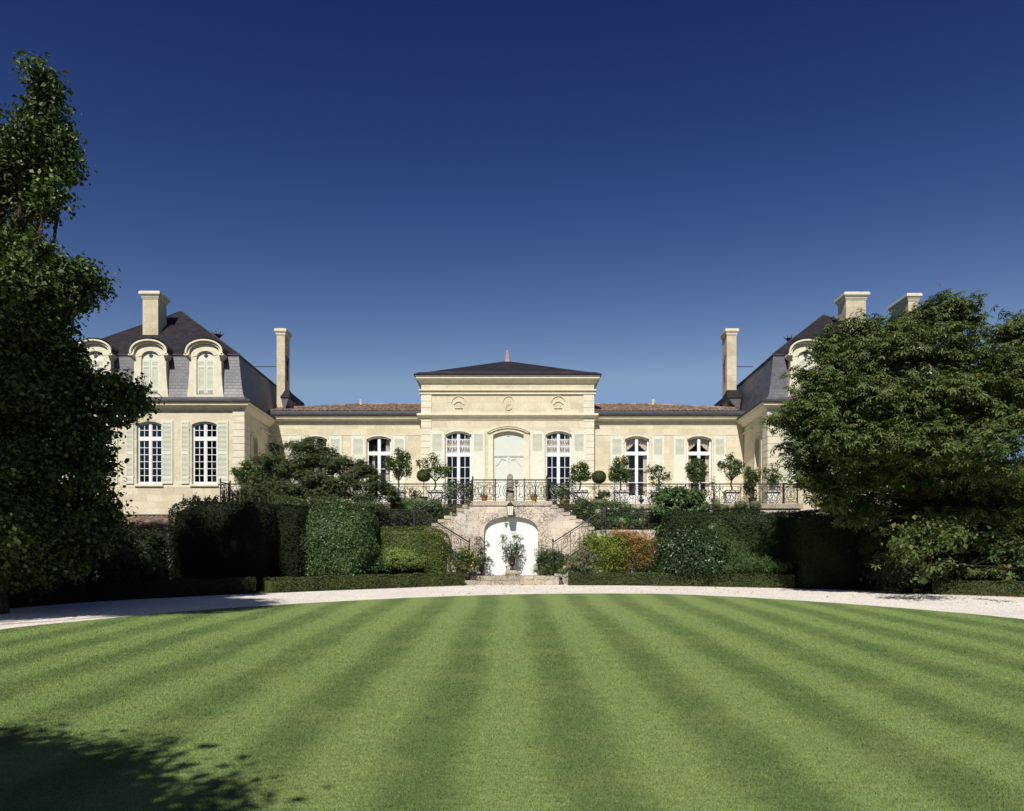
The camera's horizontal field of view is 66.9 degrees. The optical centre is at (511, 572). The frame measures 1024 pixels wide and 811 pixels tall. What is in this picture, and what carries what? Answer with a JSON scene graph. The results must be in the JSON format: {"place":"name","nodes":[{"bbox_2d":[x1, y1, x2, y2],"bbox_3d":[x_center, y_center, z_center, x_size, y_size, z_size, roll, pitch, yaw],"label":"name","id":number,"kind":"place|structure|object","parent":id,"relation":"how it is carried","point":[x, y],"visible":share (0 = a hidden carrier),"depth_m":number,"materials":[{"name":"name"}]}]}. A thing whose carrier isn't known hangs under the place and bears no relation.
{"place":"outdoors","nodes":[
{"label":"outdoors","id":0,"kind":"place"},
{"bbox_2d":[10,584,929,608],"bbox_3d":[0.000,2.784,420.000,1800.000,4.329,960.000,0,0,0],"label":"ground","id":1,"kind":"structure","parent":0,"point":[259,591],"depth_m":32.73,"materials":[{"name":"soil"}]},
{"bbox_2d":[8,498,177,602],"bbox_3d":[-15.299,-0.712,29.633,4.562,4.703,9.555,0,0,13],"label":"laurel thicket","id":2,"kind":"object","parent":1,"relation":"on","point":[141,556],"visible":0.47,"depth_m":29.30,"materials":[{"name":"green plant"}]},
{"bbox_2d":[7,576,255,607],"bbox_3d":[-14.241,0.713,26.997,1.686,1.108,11.272,0,0,40],"label":"box hedge","id":3,"kind":"object","parent":1,"relation":"on","point":[115,591],"visible":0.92,"depth_m":27.72,"materials":[{"name":"green plant"}]},
{"bbox_2d":[96,514,174,578],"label":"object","id":4,"kind":"object","parent":1,"relation":"on","point":[148,520],"visible":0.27,"depth_m":38.35,"materials":[{"name":"stone"}]},
{"bbox_2d":[166,486,281,590],"bbox_3d":[-12.350,-1.335,33.783,4.580,4.794,3.574,0,0,0],"label":"tall hedge","id":5,"kind":"object","parent":1,"relation":"on","point":[212,539],"visible":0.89,"depth_m":32.33,"materials":[{"name":"green plant"}]},
{"bbox_2d":[266,502,309,579],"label":"tall hedge","id":6,"kind":"object","parent":1,"relation":"on","point":[288,557],"visible":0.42,"depth_m":33.54,"materials":[{"name":"green plant"}]},
{"bbox_2d":[230,492,388,514],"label":"understorey shrub","id":7,"kind":"object","parent":1,"relation":"on","point":[322,500],"visible":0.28,"depth_m":35.83,"materials":[{"name":"green plant"}]},
{"bbox_2d":[233,435,405,507],"bbox_3d":[-9.295,-2.964,37.356,8.319,7.143,2.490,0,0,0],"label":"japanese maple","id":8,"kind":"object","parent":1,"relation":"on","point":[299,469],"visible":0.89,"depth_m":37.02,"materials":[{"name":"green plant"}]},
{"bbox_2d":[299,500,381,578],"bbox_3d":[-7.851,-1.157,35.283,3.898,4.232,3.855,0,0,0],"label":"rounded bush","id":9,"kind":"object","parent":1,"relation":"on","point":[339,540],"visible":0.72,"depth_m":33.80,"materials":[{"name":"green plant"}]},
{"bbox_2d":[263,571,464,592],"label":"box hedge","id":10,"kind":"object","parent":1,"relation":"on","point":[331,583],"visible":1,"depth_m":33.21,"materials":[{"name":"green plant"}]},
{"bbox_2d":[367,542,392,574],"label":"leafy shrub","id":11,"kind":"object","parent":1,"relation":"on","point":[377,564],"visible":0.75,"depth_m":34.68,"materials":[{"name":"green plant"}]},
{"bbox_2d":[379,542,427,572],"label":"bright shrub","id":12,"kind":"object","parent":1,"relation":"on","point":[403,559],"visible":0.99,"depth_m":35.06,"materials":[{"name":"green plant"}]},
{"bbox_2d":[374,524,452,576],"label":"clipped hedge","id":13,"kind":"object","parent":1,"relation":"on","point":[430,545],"visible":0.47,"depth_m":36.01,"materials":[{"name":"green plant"}]},
{"bbox_2d":[62,291,938,583],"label":"chateau","id":14,"kind":"structure","parent":1,"relation":"on","point":[224,409],"depth_m":44.55,"materials":[{"name":"stone"}]},
{"bbox_2d":[138,422,160,483],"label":"window","id":15,"kind":"structure","parent":14,"relation":"in","point":[149,433],"depth_m":41.97,"materials":[{"name":"white paint"}]},
{"bbox_2d":[193,422,216,483],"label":"window","id":16,"kind":"structure","parent":14,"relation":"in","point":[204,433],"depth_m":40.60,"materials":[{"name":"white paint"}]},
{"bbox_2d":[304,437,326,500],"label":"window","id":17,"kind":"structure","parent":14,"relation":"in","point":[322,439],"depth_m":45.39,"materials":[{"name":"white paint"}]},
{"bbox_2d":[367,437,390,503],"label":"window","id":18,"kind":"structure","parent":14,"relation":"in","point":[378,448],"depth_m":45.43,"materials":[{"name":"white paint"}]},
{"bbox_2d":[446,432,470,503],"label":"window","id":19,"kind":"structure","parent":14,"relation":"in","point":[458,444],"depth_m":44.95,"materials":[{"name":"white paint"}]},
{"bbox_2d":[493,432,523,500],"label":"door","id":20,"kind":"structure","parent":14,"relation":"in","point":[508,447],"depth_m":44.76,"materials":[{"name":"paint"}]},
{"bbox_2d":[546,432,570,503],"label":"window","id":21,"kind":"structure","parent":14,"relation":"in","point":[558,444],"depth_m":44.94,"materials":[{"name":"white paint"}]},
{"bbox_2d":[625,437,648,503],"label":"window","id":22,"kind":"structure","parent":14,"relation":"in","point":[636,448],"depth_m":45.33,"materials":[{"name":"white paint"}]},
{"bbox_2d":[687,437,710,502],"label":"window","id":23,"kind":"structure","parent":14,"relation":"in","point":[700,447],"depth_m":45.32,"materials":[{"name":"white paint"}]},
{"bbox_2d":[428,501,660,584],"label":"garden staircase","id":24,"kind":"structure","parent":1,"relation":"on","point":[536,524],"depth_m":37.50,"materials":[{"name":"stone"}]},
{"bbox_2d":[312,502,422,528],"bbox_3d":[-7.189,-2.531,37.201,6.209,2.004,2.966,0,0,-16],"label":"dark shrub bank","id":25,"kind":"object","parent":24,"relation":"on","point":[385,514],"visible":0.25,"depth_m":37.08,"materials":[{"name":"green plant"}]},
{"bbox_2d":[375,506,413,528],"bbox_3d":[-5.913,-2.605,36.700,2.621,1.170,0.097,0,0,0],"label":"path railing","id":26,"kind":"object","parent":24,"relation":"on","point":[391,518],"visible":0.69,"depth_m":36.69,"materials":[{"name":"black metal"}]},
{"bbox_2d":[394,497,451,526],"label":"bank shrub","id":27,"kind":"object","parent":24,"relation":"on","point":[428,510],"visible":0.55,"depth_m":38.02,"materials":[{"name":"green plant"}]},
{"bbox_2d":[414,507,469,554],"bbox_3d":[-3.285,-1.680,36.550,2.651,2.760,0.097,0,0,0],"label":"stair railing","id":28,"kind":"object","parent":24,"relation":"on","point":[468,541],"visible":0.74,"depth_m":36.54,"materials":[{"name":"black metal"}]},
{"bbox_2d":[416,479,471,525],"bbox_3d":[-3.275,-3.260,37.530,2.710,2.480,0.097,0,0,0],"label":"stair railing","id":29,"kind":"object","parent":24,"relation":"on","point":[444,501],"visible":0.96,"depth_m":37.52,"materials":[{"name":"black metal"}]},
{"bbox_2d":[438,480,474,507],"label":"plumbago shrub","id":30,"kind":"object","parent":24,"relation":"on","point":[453,488],"visible":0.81,"depth_m":38.42,"materials":[{"name":"green plant"}]},
{"bbox_2d":[447,544,483,573],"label":"orange shrub","id":31,"kind":"object","parent":24,"relation":"on","point":[466,558],"visible":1,"depth_m":36.15,"materials":[{"name":"green plant"}]},
{"bbox_2d":[474,536,491,575],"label":"urn plant","id":32,"kind":"object","parent":24,"relation":"on","point":[484,558],"visible":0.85,"depth_m":36.87,"materials":[{"name":"green plant"}]},
{"bbox_2d":[472,476,495,500],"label":"landing railing","id":33,"kind":"object","parent":24,"relation":"on","point":[484,489],"visible":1,"depth_m":37.57,"materials":[{"name":"black metal"}]},
{"bbox_2d":[496,479,523,499],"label":"landing railing","id":34,"kind":"object","parent":24,"relation":"on","point":[510,485],"visible":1,"depth_m":37.57,"materials":[{"name":"black metal"}]},
{"bbox_2d":[505,474,514,500],"bbox_3d":[-0.095,-4.122,37.994,0.461,1.365,0.324,0,0,0],"label":"stone stele","id":35,"kind":"object","parent":24,"relation":"on","point":[509,490],"visible":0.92,"depth_m":37.90,"materials":[{"name":"grey stone"}]},
{"bbox_2d":[507,499,513,515],"bbox_3d":[-0.084,-3.099,37.279,0.344,0.805,0.503,0,0,0],"label":"wall lantern","id":36,"kind":"object","parent":24,"relation":"attached to","point":[510,507],"depth_m":37.07,"materials":[{"name":"white glass"}]},
{"bbox_2d":[505,570,519,574],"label":"stone plinth","id":37,"kind":"structure","parent":24,"relation":"on","point":[512,572],"depth_m":36.90,"materials":[{"name":"beige stone"}]},
{"bbox_2d":[499,531,524,569],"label":"urn plant","id":38,"kind":"object","parent":37,"relation":"on","point":[511,560],"visible":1,"depth_m":37.10,"materials":[{"name":"green plant"}]},
{"bbox_2d":[524,476,547,500],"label":"landing railing","id":39,"kind":"object","parent":24,"relation":"on","point":[535,485],"visible":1,"depth_m":37.57,"materials":[{"name":"black metal"}]},
{"bbox_2d":[534,545,557,575],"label":"urn plant","id":40,"kind":"object","parent":24,"relation":"on","point":[549,559],"visible":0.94,"depth_m":36.85,"materials":[{"name":"green plant"}]},
{"bbox_2d":[529,547,570,573],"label":"shrub","id":41,"kind":"object","parent":24,"relation":"on","point":[557,563],"visible":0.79,"depth_m":36.92,"materials":[{"name":"green plant"}]},
{"bbox_2d":[531,564,573,579],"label":"shrub","id":42,"kind":"object","parent":24,"relation":"on","point":[562,570],"visible":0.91,"depth_m":36.59,"materials":[{"name":"green plant"}]},
{"bbox_2d":[543,479,577,511],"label":"plumbago shrub","id":43,"kind":"object","parent":24,"relation":"on","point":[564,495],"visible":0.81,"depth_m":38.51,"materials":[{"name":"green plant"}]},
{"bbox_2d":[556,496,568,506],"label":"wall fern","id":44,"kind":"object","parent":24,"relation":"attached to","point":[563,501],"depth_m":37.39,"materials":[{"name":"green plant"}]},
{"bbox_2d":[547,479,602,529],"bbox_3d":[3.060,-3.260,37.530,2.715,2.480,0.097,0,0,0],"label":"stair railing","id":45,"kind":"object","parent":24,"relation":"on","point":[576,498],"visible":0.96,"depth_m":37.52,"materials":[{"name":"black metal"}]},
{"bbox_2d":[552,507,605,565],"bbox_3d":[3.162,-1.680,36.550,2.558,2.760,0.097,0,0,0],"label":"stair railing","id":46,"kind":"object","parent":24,"relation":"on","point":[553,541],"visible":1,"depth_m":36.54,"materials":[{"name":"black metal"}]},
{"bbox_2d":[564,545,599,573],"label":"pink flower shrub","id":47,"kind":"object","parent":24,"relation":"on","point":[574,561],"visible":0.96,"depth_m":36.22,"materials":[{"name":"green plant"}]},
{"bbox_2d":[563,497,649,529],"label":"bank shrub","id":48,"kind":"object","parent":24,"relation":"on","point":[576,509],"visible":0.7,"depth_m":37.99,"materials":[{"name":"green plant"}]},
{"bbox_2d":[608,526,660,571],"bbox_3d":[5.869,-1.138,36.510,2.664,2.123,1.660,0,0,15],"label":"rusty shrub","id":49,"kind":"object","parent":24,"relation":"on","point":[636,539],"visible":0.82,"depth_m":36.25,"materials":[{"name":"brown plant"}]},
{"bbox_2d":[605,506,666,528],"bbox_3d":[5.957,-2.605,36.700,3.101,1.170,0.097,0,0,0],"label":"path railing","id":50,"kind":"object","parent":24,"relation":"on","point":[627,527],"visible":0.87,"depth_m":36.69,"materials":[{"name":"black metal"}]},
{"bbox_2d":[629,561,650,572],"bbox_3d":[6.147,-0.129,36.864,1.461,1.105,1.442,0,0,0],"label":"heather cushion","id":51,"kind":"object","parent":24,"relation":"on","point":[641,569],"visible":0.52,"depth_m":36.46,"materials":[{"name":"green plant"}]},
{"bbox_2d":[643,503,709,548],"bbox_3d":[8.079,-1.809,37.644,3.709,3.468,3.047,0,0,-22],"label":"dark shrub bank","id":52,"kind":"object","parent":24,"relation":"on","point":[651,520],"visible":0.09,"depth_m":37.06,"materials":[{"name":"green plant"}]},
{"bbox_2d":[374,504,802,529],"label":"terrace","id":53,"kind":"structure","parent":1,"relation":"on","point":[768,508],"depth_m":39.22,"materials":[{"name":"stone"}]},
{"bbox_2d":[220,477,228,501],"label":"terrace railing","id":54,"kind":"object","parent":53,"relation":"on","point":[221,487],"visible":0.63,"depth_m":38.70,"materials":[{"name":"black metal"}]},
{"bbox_2d":[229,459,264,499],"bbox_3d":[-13.520,-4.651,39.844,2.193,2.362,1.331,0,0,0],"label":"potted citrus tree","id":55,"kind":"object","parent":53,"relation":"on","point":[244,469],"visible":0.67,"depth_m":39.68,"materials":[{"name":"green plant"}]},
{"bbox_2d":[229,480,469,502],"bbox_3d":[-8.235,-4.090,39.320,12.220,1.240,0.097,0,0,0],"label":"terrace railing","id":56,"kind":"object","parent":53,"relation":"on","point":[230,484],"visible":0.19,"depth_m":39.31,"materials":[{"name":"black metal"}]},
{"bbox_2d":[382,447,412,496],"bbox_3d":[-5.930,-4.947,40.019,1.630,2.954,1.140,0,0,0],"label":"potted citrus tree","id":57,"kind":"object","parent":53,"relation":"on","point":[401,461],"visible":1,"depth_m":39.94,"materials":[{"name":"green plant"}]},
{"bbox_2d":[388,496,441,506],"bbox_3d":[-4.888,-3.510,39.012,3.008,0.764,0.879,0,0,0],"label":"santolina","id":58,"kind":"object","parent":53,"relation":"on","point":[408,500],"visible":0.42,"depth_m":38.87,"materials":[{"name":"green plant"}]},
{"bbox_2d":[408,487,423,498],"bbox_3d":[-4.968,-3.934,39.723,0.932,0.928,0.702,0,0,33],"label":"potted camellia","id":59,"kind":"object","parent":53,"relation":"on","point":[413,494],"visible":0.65,"depth_m":39.70,"materials":[{"name":"plant"}]},
{"bbox_2d":[416,469,430,499],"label":"ball topiary","id":60,"kind":"object","parent":53,"relation":"on","point":[421,476],"visible":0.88,"depth_m":39.73,"materials":[{"name":"plant"}]},
{"bbox_2d":[415,452,453,500],"bbox_3d":[-3.970,-4.841,39.951,2.085,2.741,1.301,0,0,0],"label":"potted citrus tree","id":61,"kind":"object","parent":53,"relation":"on","point":[438,469],"visible":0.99,"depth_m":39.81,"materials":[{"name":"green plant"}]},
{"bbox_2d":[568,459,592,500],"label":"potted citrus tree","id":62,"kind":"object","parent":53,"relation":"on","point":[584,474],"visible":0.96,"depth_m":39.79,"materials":[{"name":"green plant"}]},
{"bbox_2d":[572,496,622,506],"bbox_3d":[4.311,-3.429,39.013,2.680,0.800,1.028,0,0,0],"label":"santolina","id":63,"kind":"object","parent":53,"relation":"on","point":[601,501],"visible":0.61,"depth_m":38.88,"materials":[{"name":"green plant"}]},
{"bbox_2d":[592,470,606,499],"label":"ball topiary","id":64,"kind":"object","parent":53,"relation":"on","point":[599,476],"visible":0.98,"depth_m":39.73,"materials":[{"name":"plant"}]},
{"bbox_2d":[595,490,611,500],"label":"potted shrub","id":65,"kind":"object","parent":53,"relation":"on","point":[606,495],"visible":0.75,"depth_m":39.61,"materials":[{"name":"green plant"}]},
{"bbox_2d":[607,455,634,503],"bbox_3d":[5.581,-4.790,39.964,1.462,2.640,1.200,0,0,0],"label":"potted citrus tree","id":66,"kind":"object","parent":53,"relation":"on","point":[616,473],"visible":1,"depth_m":39.86,"materials":[{"name":"green plant"}]},
{"bbox_2d":[637,486,644,503],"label":"potted plant","id":67,"kind":"object","parent":53,"relation":"on","point":[640,501],"visible":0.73,"depth_m":39.67,"materials":[{"name":"green plant"}]},
{"bbox_2d":[645,464,672,503],"bbox_3d":[7.553,-4.578,39.870,1.449,2.215,0.978,0,0,0],"label":"potted citrus tree","id":68,"kind":"object","parent":53,"relation":"on","point":[658,476],"visible":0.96,"depth_m":39.84,"materials":[{"name":"green plant"}]},
{"bbox_2d":[550,483,783,503],"bbox_3d":[7.865,-4.000,39.320,11.821,1.060,0.058,0,0,0],"label":"terrace railing","id":69,"kind":"object","parent":53,"relation":"on","point":[677,484],"visible":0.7,"depth_m":39.31,"materials":[{"name":"black metal"}]},
{"bbox_2d":[684,457,708,501],"bbox_3d":[9.523,-4.739,40.005,1.358,2.538,0.902,0,0,0],"label":"potted citrus tree","id":70,"kind":"object","parent":53,"relation":"on","point":[690,468],"visible":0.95,"depth_m":39.90,"materials":[{"name":"green plant"}]},
{"bbox_2d":[709,476,718,502],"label":"potted plant","id":71,"kind":"object","parent":53,"relation":"on","point":[713,488],"visible":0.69,"depth_m":39.73,"materials":[{"name":"green plant"}]},
{"bbox_2d":[685,497,764,513],"bbox_3d":[10.565,-3.348,39.013,4.347,0.874,0.923,0,0,0],"label":"santolina","id":72,"kind":"object","parent":53,"relation":"on","point":[738,505],"visible":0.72,"depth_m":38.87,"materials":[{"name":"green plant"}]},
{"bbox_2d":[717,452,746,503],"bbox_3d":[11.332,-4.859,39.985,1.553,2.778,1.005,0,0,13],"label":"potted citrus tree","id":73,"kind":"object","parent":53,"relation":"on","point":[733,465],"visible":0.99,"depth_m":39.85,"materials":[{"name":"green plant"}]},
{"bbox_2d":[742,464,762,501],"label":"potted citrus tree","id":74,"kind":"object","parent":53,"relation":"on","point":[754,478],"visible":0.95,"depth_m":39.61,"materials":[{"name":"green plant"}]},
{"bbox_2d":[760,463,782,503],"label":"potted citrus tree","id":75,"kind":"object","parent":53,"relation":"on","point":[772,476],"visible":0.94,"depth_m":39.76,"materials":[{"name":"green plant"}]},
{"bbox_2d":[784,483,797,503],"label":"terrace railing","id":76,"kind":"object","parent":53,"relation":"on","point":[793,490],"visible":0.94,"depth_m":39.31,"materials":[{"name":"black metal"}]},
{"bbox_2d":[574,527,637,573],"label":"lime shrub","id":77,"kind":"object","parent":1,"relation":"on","point":[609,550],"visible":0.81,"depth_m":36.30,"materials":[{"name":"green plant"}]},
{"bbox_2d":[645,484,710,536],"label":"leaf shrub","id":78,"kind":"object","parent":1,"relation":"on","point":[674,498],"visible":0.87,"depth_m":36.66,"materials":[{"name":"green plant"}]},
{"bbox_2d":[568,571,795,587],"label":"box hedge","id":79,"kind":"object","parent":1,"relation":"on","point":[763,580],"visible":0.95,"depth_m":35.25,"materials":[{"name":"green plant"}]},
{"bbox_2d":[646,524,739,579],"bbox_3d":[8.212,-0.910,35.747,4.156,3.008,3.771,0,0,0],"label":"evergreen shrub","id":80,"kind":"object","parent":1,"relation":"on","point":[693,552],"visible":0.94,"depth_m":35.04,"materials":[{"name":"green plant"}]},
{"bbox_2d":[660,509,808,575],"bbox_3d":[10.574,-0.960,36.705,7.467,3.966,2.588,0,0,0],"label":"tall hedge","id":81,"kind":"object","parent":1,"relation":"on","point":[764,532],"visible":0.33,"depth_m":35.68,"materials":[{"name":"green plant"}]},
{"bbox_2d":[701,516,796,575],"bbox_3d":[10.564,-1.094,34.891,4.532,2.880,2.304,0,0,23],"label":"light shrub","id":82,"kind":"object","parent":1,"relation":"on","point":[743,561],"visible":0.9,"depth_m":34.59,"materials":[{"name":"green plant"}]},
{"bbox_2d":[782,509,883,589],"bbox_3d":[14.199,-0.870,34.389,3.846,3.982,2.818,0,0,0],"label":"tall hedge","id":83,"kind":"object","parent":1,"relation":"on","point":[819,549],"visible":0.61,"depth_m":33.29,"materials":[{"name":"green plant"}]},
{"bbox_2d":[758,283,1023,593],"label":"chestnut tree","id":84,"kind":"object","parent":1,"relation":"on","point":[916,440],"visible":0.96,"depth_m":28.76,"materials":[{"name":"green plant"}]},
{"bbox_2d":[848,488,1023,593],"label":"laurel thicket","id":85,"kind":"object","parent":1,"relation":"on","point":[868,546],"visible":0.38,"depth_m":30.14,"materials":[{"name":"green plant"}]},
{"bbox_2d":[881,514,1023,592],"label":"shrub","id":86,"kind":"object","parent":1,"relation":"on","point":[900,546],"visible":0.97,"depth_m":26.72,"materials":[{"name":"green plant"}]},
{"bbox_2d":[932,578,1023,596],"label":"box hedge","id":87,"kind":"object","parent":1,"relation":"on","point":[1014,588],"visible":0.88,"depth_m":29.45,"materials":[{"name":"green plant"}]},
{"bbox_2d":[0,593,1023,810],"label":"lawn","id":88,"kind":"structure","parent":0,"point":[670,601],"depth_m":10.37,"materials":[{"name":"green plant"}]},
{"bbox_2d":[0,584,1023,628],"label":"gravel path","id":89,"kind":"structure","parent":0,"point":[84,611],"depth_m":27.70,"materials":[{"name":"beige gravel"}]},
{"bbox_2d":[0,48,164,613],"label":"tulip tree","id":90,"kind":"object","parent":89,"relation":"on","point":[55,382],"visible":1,"depth_m":21.49,"materials":[{"name":"green plant"}]},
{"bbox_2d":[333,584,1017,603],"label":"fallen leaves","id":91,"kind":"object","parent":89,"relation":"on","point":[728,590],"visible":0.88,"depth_m":32.15,"materials":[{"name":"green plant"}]},
{"bbox_2d":[0,0,1023,468],"label":"sky","id":92,"kind":"structure","parent":0,"point":[402,189],"materials":[{"name":"blue"}]}
]}

